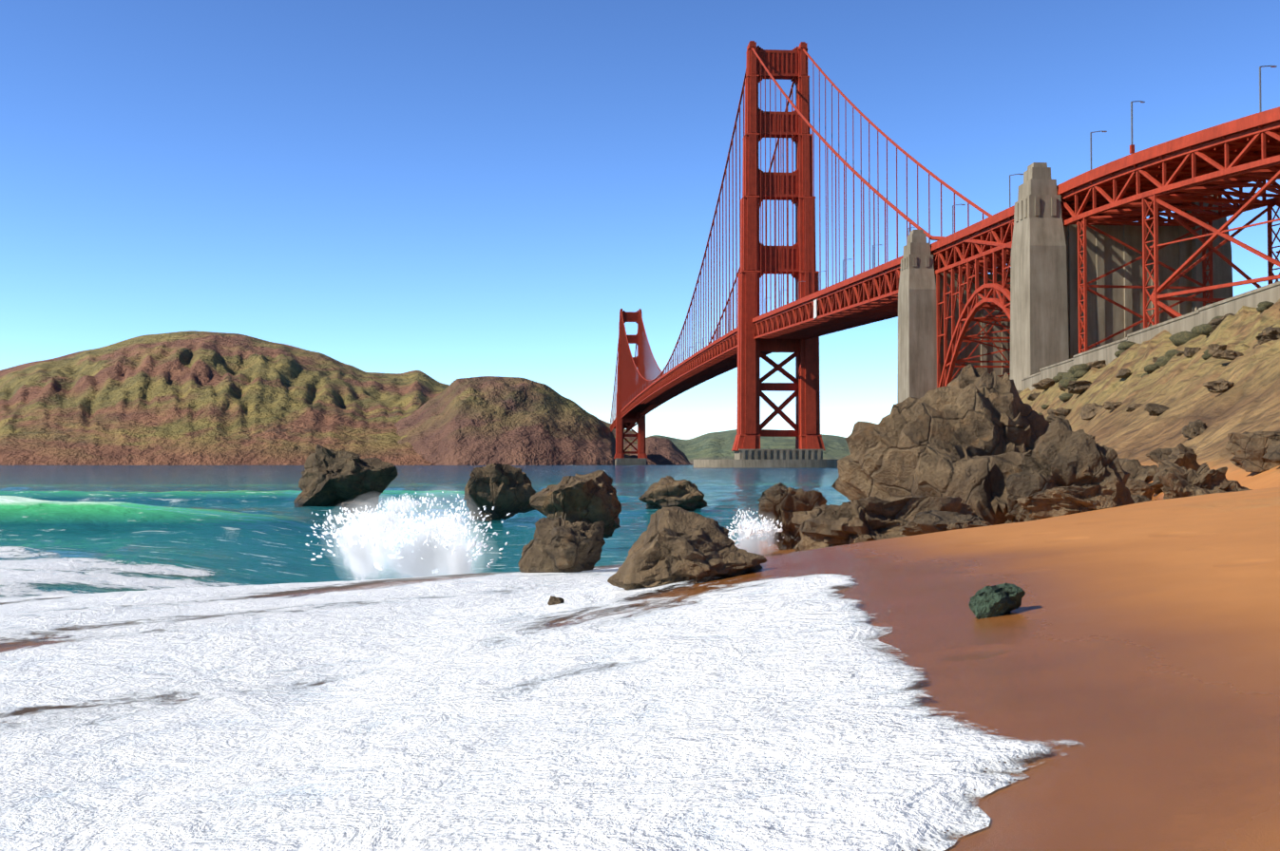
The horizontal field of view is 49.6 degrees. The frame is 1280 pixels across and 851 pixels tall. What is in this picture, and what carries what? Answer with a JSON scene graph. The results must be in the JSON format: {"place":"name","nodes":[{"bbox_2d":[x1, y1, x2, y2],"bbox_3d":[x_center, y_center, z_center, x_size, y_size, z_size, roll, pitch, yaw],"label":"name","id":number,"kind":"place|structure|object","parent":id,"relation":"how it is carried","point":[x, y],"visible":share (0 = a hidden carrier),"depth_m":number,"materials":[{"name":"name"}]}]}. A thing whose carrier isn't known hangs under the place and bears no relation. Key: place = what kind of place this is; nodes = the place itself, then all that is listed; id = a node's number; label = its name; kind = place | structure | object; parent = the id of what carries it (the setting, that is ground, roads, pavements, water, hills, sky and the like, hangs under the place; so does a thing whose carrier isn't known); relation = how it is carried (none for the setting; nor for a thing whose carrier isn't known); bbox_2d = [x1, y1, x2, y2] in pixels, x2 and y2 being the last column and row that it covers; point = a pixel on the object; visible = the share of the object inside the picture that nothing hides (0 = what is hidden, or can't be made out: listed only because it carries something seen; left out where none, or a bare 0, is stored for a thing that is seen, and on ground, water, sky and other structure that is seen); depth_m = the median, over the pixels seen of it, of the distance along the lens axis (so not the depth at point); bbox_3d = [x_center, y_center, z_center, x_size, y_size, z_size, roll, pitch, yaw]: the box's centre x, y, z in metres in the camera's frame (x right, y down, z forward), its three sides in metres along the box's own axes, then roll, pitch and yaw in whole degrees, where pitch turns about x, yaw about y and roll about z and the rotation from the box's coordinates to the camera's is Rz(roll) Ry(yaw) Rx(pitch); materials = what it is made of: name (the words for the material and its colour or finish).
{"place":"outdoors","nodes":[
{"label":"outdoors","id":0,"kind":"place"},
{"bbox_2d":[0,330,637,465],"bbox_3d":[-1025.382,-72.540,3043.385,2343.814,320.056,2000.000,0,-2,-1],"label":"hills","id":1,"kind":"structure","parent":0,"point":[194,398],"depth_m":2415.94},
{"bbox_2d":[0,464,850,598],"bbox_3d":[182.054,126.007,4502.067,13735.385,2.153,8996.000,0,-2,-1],"label":"sea water","id":2,"kind":"structure","parent":0,"point":[245,525],"depth_m":57.62,"materials":[{"name":"teal liquid"}]},
{"bbox_2d":[293,444,397,507],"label":"rock","id":3,"kind":"object","parent":2,"relation":"in","point":[330,478],"visible":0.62,"depth_m":67.57,"materials":[{"name":"stone"}]},
{"bbox_2d":[341,500,376,514],"bbox_3d":[-12.204,3.573,60.334,1.474,0.595,1.439,0,-2,-1],"label":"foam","id":4,"kind":"object","parent":2,"relation":"in","point":[353,505],"depth_m":59.84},
{"bbox_2d":[463,463,535,521],"bbox_3d":[-6.028,2.959,61.075,3.366,2.578,2.846,0,-2,-1],"label":"rock","id":5,"kind":"object","parent":2,"relation":"in","point":[504,490],"visible":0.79,"depth_m":60.09,"materials":[{"name":"stone"}]},
{"bbox_2d":[0,511,1085,850],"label":"sea foam","id":6,"kind":"object","parent":2,"relation":"on","point":[770,715],"visible":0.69,"depth_m":7.06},
{"bbox_2d":[305,491,510,574],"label":"splash drops","id":7,"kind":"object","parent":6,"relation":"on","point":[441,520],"visible":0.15,"depth_m":25.61,"materials":[{"name":"white"}]},
{"bbox_2d":[529,470,621,538],"bbox_3d":[-2.174,2.640,46.258,2.900,2.296,2.486,-1,-2,27],"label":"rock","id":8,"kind":"object","parent":2,"relation":"in","point":[590,498],"visible":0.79,"depth_m":45.60,"materials":[{"name":"brown stone"}]},
{"bbox_2d":[638,476,707,511],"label":"rock","id":9,"kind":"object","parent":2,"relation":"in","point":[668,491],"visible":0.81,"depth_m":65.25,"materials":[{"name":"brown stone"}]},
{"bbox_2d":[757,482,796,501],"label":"rock","id":10,"kind":"object","parent":2,"relation":"in","point":[778,486],"visible":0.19,"depth_m":74.44,"materials":[{"name":"brown stone"}]},
{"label":"splash mist","id":11,"kind":"object","parent":2,"relation":"on","visible":0},
{"bbox_2d":[380,493,423,507],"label":"splash drops","id":12,"kind":"object","parent":11,"relation":"on","point":[408,502],"depth_m":61.67,"materials":[{"name":"white"}]},
{"bbox_2d":[394,376,615,465],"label":"hill","id":13,"kind":"structure","parent":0,"point":[487,420],"depth_m":2155.04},
{"bbox_2d":[0,299,1279,850],"bbox_3d":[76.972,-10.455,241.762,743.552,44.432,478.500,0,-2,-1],"label":"sandy beach","id":14,"kind":"structure","parent":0,"point":[1133,651],"depth_m":7.41,"materials":[{"name":"brown sand"}]},
{"bbox_2d":[547,595,564,605],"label":"rock","id":15,"kind":"object","parent":14,"relation":"on","point":[553,601],"visible":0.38,"depth_m":13.27,"materials":[{"name":"brown stone"}]},
{"bbox_2d":[517,516,605,575],"bbox_3d":[-1.169,1.952,21.540,1.160,1.074,1.092,-1,-2,33],"label":"rock","id":16,"kind":"object","parent":14,"relation":"on","point":[560,544],"visible":0.83,"depth_m":21.19,"materials":[{"name":"brown stone"}]},
{"bbox_2d":[607,506,766,592],"bbox_3d":[0.478,1.253,13.540,1.515,0.895,0.982,-1,-2,20],"label":"rock","id":17,"kind":"object","parent":14,"relation":"on","point":[673,544],"visible":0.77,"depth_m":13.32,"materials":[{"name":"brown stone"}]},
{"bbox_2d":[758,487,827,550],"bbox_3d":[4.206,2.583,38.227,1.898,1.783,1.623,0,-2,-1],"label":"rock","id":18,"kind":"object","parent":14,"relation":"on","point":[780,505],"visible":0.56,"depth_m":37.61,"materials":[{"name":"brown stone"}]},
{"bbox_2d":[791,496,991,552],"bbox_3d":[4.289,1.704,23.196,3.394,1.044,1.954,0,-2,-1],"label":"rock","id":19,"kind":"object","parent":14,"relation":"on","point":[869,519],"visible":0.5,"depth_m":22.93,"materials":[{"name":"brown stone"}]},
{"bbox_2d":[831,363,1049,525],"bbox_3d":[6.532,0.970,27.373,5.289,4.526,4.493,0,-2,-1],"label":"rock","id":20,"kind":"object","parent":14,"relation":"on","point":[970,434],"visible":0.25,"depth_m":26.85,"materials":[{"name":"brown stone"}]},
{"bbox_2d":[898,510,987,536],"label":"rock","id":21,"kind":"object","parent":14,"relation":"on","point":[927,522],"visible":0.62,"depth_m":21.54,"materials":[{"name":"brown stone"}]},
{"bbox_2d":[968,582,1025,619],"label":"rock","id":22,"kind":"object","parent":14,"relation":"on","point":[994,601],"visible":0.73,"depth_m":8.10,"materials":[{"name":"green stone"}]},
{"bbox_2d":[1027,392,1040,401],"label":"bluff rock","id":23,"kind":"object","parent":14,"relation":"on","point":[1033,396],"visible":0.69,"depth_m":253.59,"materials":[{"name":"brown stone"}]},
{"bbox_2d":[1031,378,1055,389],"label":"bluff rock","id":24,"kind":"object","parent":14,"relation":"on","point":[1046,384],"visible":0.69,"depth_m":245.46,"materials":[{"name":"brown stone"}]},
{"bbox_2d":[1045,408,1071,422],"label":"bluff rock","id":25,"kind":"object","parent":14,"relation":"on","point":[1054,414],"visible":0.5,"depth_m":188.91,"materials":[{"name":"brown stone"}]},
{"bbox_2d":[1058,383,1067,391],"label":"bluff rock","id":26,"kind":"object","parent":14,"relation":"on","point":[1061,388],"visible":0.17,"depth_m":222.20,"materials":[{"name":"brown stone"}]},
{"bbox_2d":[1016,485,1119,518],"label":"rock","id":27,"kind":"object","parent":14,"relation":"on","point":[1058,502],"visible":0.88,"depth_m":21.57,"materials":[{"name":"brown stone"}]},
{"bbox_2d":[1004,417,1134,523],"bbox_3d":[7.263,0.953,23.828,2.130,2.227,1.706,0,-2,-1],"label":"rock","id":28,"kind":"object","parent":14,"relation":"on","point":[1061,453],"visible":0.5,"depth_m":23.38,"materials":[{"name":"brown stone"}]},
{"bbox_2d":[1067,380,1091,394],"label":"bluff rock","id":29,"kind":"object","parent":14,"relation":"on","point":[1078,387],"visible":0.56,"depth_m":193.62,"materials":[{"name":"brown stone"}]},
{"bbox_2d":[1079,402,1103,420],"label":"bluff rock","id":30,"kind":"object","parent":14,"relation":"on","point":[1089,411],"visible":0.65,"depth_m":158.22,"materials":[{"name":"brown stone"}]},
{"bbox_2d":[1086,360,1106,368],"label":"bluff rock","id":31,"kind":"object","parent":14,"relation":"on","point":[1097,364],"visible":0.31,"depth_m":219.17,"materials":[{"name":"brown stone"}]},
{"bbox_2d":[1103,401,1122,410],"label":"bluff rock","id":32,"kind":"object","parent":14,"relation":"on","point":[1112,406],"visible":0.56,"depth_m":146.55,"materials":[{"name":"brown stone"}]},
{"bbox_2d":[1115,368,1131,378],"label":"bluff rock","id":33,"kind":"object","parent":14,"relation":"on","point":[1124,372],"visible":0.98,"depth_m":178.67,"materials":[{"name":"brown stone"}]},
{"bbox_2d":[1126,403,1142,412],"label":"bluff rock","id":34,"kind":"object","parent":14,"relation":"on","point":[1132,408],"visible":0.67,"depth_m":133.77,"materials":[{"name":"brown stone"}]},
{"bbox_2d":[1118,458,1157,483],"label":"bluff rock","id":35,"kind":"object","parent":14,"relation":"on","point":[1136,469],"visible":0.23,"depth_m":76.47,"materials":[{"name":"brown stone"}]},
{"bbox_2d":[1125,478,1154,500],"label":"rock","id":36,"kind":"object","parent":14,"relation":"on","point":[1140,487],"visible":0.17,"depth_m":63.30,"materials":[{"name":"brown stone"}]},
{"bbox_2d":[1130,494,1150,503],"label":"rock","id":37,"kind":"object","parent":14,"relation":"on","point":[1137,498],"visible":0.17,"depth_m":38.27,"materials":[{"name":"brown stone"}]},
{"bbox_2d":[1017,281,1279,394],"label":"retaining wall","id":38,"kind":"structure","parent":14,"relation":"on","point":[1208,314],"depth_m":183.96,"materials":[{"name":"concrete"}]},
{"bbox_2d":[1038,301,1274,415],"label":"bluff scrub","id":39,"kind":"object","parent":14,"relation":"on","point":[1075,372],"visible":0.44,"depth_m":170.87,"materials":[{"name":"green plant"}]},
{"bbox_2d":[1144,402,1169,416],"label":"bluff rock","id":40,"kind":"object","parent":14,"relation":"on","point":[1155,410],"visible":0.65,"depth_m":109.69,"materials":[{"name":"brown stone"}]},
{"bbox_2d":[1146,447,1174,463],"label":"bluff rock","id":41,"kind":"object","parent":14,"relation":"on","point":[1155,455],"visible":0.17,"depth_m":85.02,"materials":[{"name":"brown stone"}]},
{"bbox_2d":[1147,460,1186,494],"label":"bluff rock","id":42,"kind":"object","parent":14,"relation":"on","point":[1156,485],"visible":0.21,"depth_m":70.74,"materials":[{"name":"brown stone"}]},
{"bbox_2d":[1156,443,1201,473],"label":"bluff rock","id":43,"kind":"object","parent":14,"relation":"on","point":[1180,455],"visible":0.33,"depth_m":73.16,"materials":[{"name":"brown stone"}]},
{"bbox_2d":[1176,351,1184,356],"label":"bluff rock","id":44,"kind":"object","parent":14,"relation":"on","point":[1179,353],"visible":0.56,"depth_m":156.91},
{"bbox_2d":[1183,346,1201,357],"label":"bluff rock","id":45,"kind":"object","parent":14,"relation":"on","point":[1190,352],"visible":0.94,"depth_m":144.37,"materials":[{"name":"brown stone"}]},
{"bbox_2d":[1181,419,1207,439],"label":"bluff rock","id":46,"kind":"object","parent":14,"relation":"on","point":[1194,429],"visible":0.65,"depth_m":93.08,"materials":[{"name":"brown stone"}]},
{"bbox_2d":[1157,459,1236,498],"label":"rock","id":47,"kind":"object","parent":14,"relation":"on","point":[1176,482],"visible":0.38,"depth_m":45.01,"materials":[{"name":"brown stone"}]},
{"bbox_2d":[1206,343,1227,354],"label":"bluff rock","id":48,"kind":"object","parent":14,"relation":"on","point":[1213,349],"visible":0.71,"depth_m":131.69,"materials":[{"name":"brown stone"}]},
{"bbox_2d":[1203,379,1234,393],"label":"bluff rock","id":49,"kind":"object","parent":14,"relation":"on","point":[1220,386],"visible":0.81,"depth_m":101.15,"materials":[{"name":"brown stone"}]},
{"bbox_2d":[1207,313,1235,330],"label":"bluff rock","id":50,"kind":"object","parent":14,"relation":"on","point":[1214,323],"visible":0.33,"depth_m":157.13,"materials":[{"name":"brown stone"}]},
{"bbox_2d":[1211,349,1243,360],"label":"bluff rock","id":51,"kind":"object","parent":14,"relation":"on","point":[1228,354],"visible":0.81,"depth_m":113.44,"materials":[{"name":"brown stone"}]},
{"bbox_2d":[1231,480,1252,492],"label":"bluff rock","id":52,"kind":"object","parent":14,"relation":"on","point":[1237,487],"visible":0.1,"depth_m":48.92,"materials":[{"name":"brown stone"}]},
{"bbox_2d":[1224,430,1279,473],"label":"bluff rock","id":53,"kind":"object","parent":14,"relation":"on","point":[1247,450],"visible":0.79,"depth_m":58.47,"materials":[{"name":"brown stone"}]},
{"bbox_2d":[1252,339,1272,349],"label":"bluff rock","id":54,"kind":"object","parent":14,"relation":"on","point":[1262,342],"visible":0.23,"depth_m":114.43,"materials":[{"name":"brown stone"}]},
{"bbox_2d":[1255,327,1279,343],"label":"bluff rock","id":55,"kind":"object","parent":14,"relation":"on","point":[1272,334],"visible":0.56,"depth_m":117.70,"materials":[{"name":"brown stone"}]},
{"bbox_2d":[1261,440,1279,463],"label":"bluff rock","id":56,"kind":"object","parent":14,"relation":"on","point":[1272,453],"visible":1,"depth_m":56.82,"materials":[{"name":"brown stone"}]},
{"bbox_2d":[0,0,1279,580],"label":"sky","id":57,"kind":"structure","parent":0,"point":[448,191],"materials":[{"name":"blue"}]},
{"bbox_2d":[630,436,691,464],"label":"hill","id":58,"kind":"structure","parent":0,"point":[661,451],"depth_m":2400.21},
{"bbox_2d":[651,429,850,464],"bbox_3d":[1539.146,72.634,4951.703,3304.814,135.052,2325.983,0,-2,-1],"label":"hill","id":59,"kind":"structure","parent":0,"point":[715,446],"depth_m":4445.02,"materials":[{"name":"green plant"}]},
{"bbox_2d":[725,508,783,546],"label":"splash drops","id":60,"kind":"object","parent":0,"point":[764,529],"visible":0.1,"depth_m":30.78,"materials":[{"name":"white"}]},
{"bbox_2d":[609,40,1279,467],"bbox_3d":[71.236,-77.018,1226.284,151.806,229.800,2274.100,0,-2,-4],"label":"bridge","id":61,"kind":"structure","parent":0,"point":[1177,176],"materials":[{"name":"red metal"}]},
{"bbox_2d":[610,47,1012,422],"bbox_3d":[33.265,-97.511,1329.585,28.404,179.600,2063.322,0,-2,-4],"label":"suspension cables","id":62,"kind":"object","parent":61,"relation":"on","point":[633,379],"visible":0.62,"depth_m":722.27,"materials":[{"name":"red metal"}]},
{"bbox_2d":[813,299,817,319],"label":"work tarp","id":63,"kind":"object","parent":61,"relation":"on","point":[814,310],"visible":1,"depth_m":561.08,"materials":[{"name":"white"}]},
{"bbox_2d":[610,65,1277,425],"bbox_3d":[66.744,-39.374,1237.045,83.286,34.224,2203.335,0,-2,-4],"label":"street lamps","id":64,"kind":"object","parent":61,"relation":"on","point":[1009,200],"visible":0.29,"depth_m":326.06,"materials":[{"name":"grey"}]}
]}

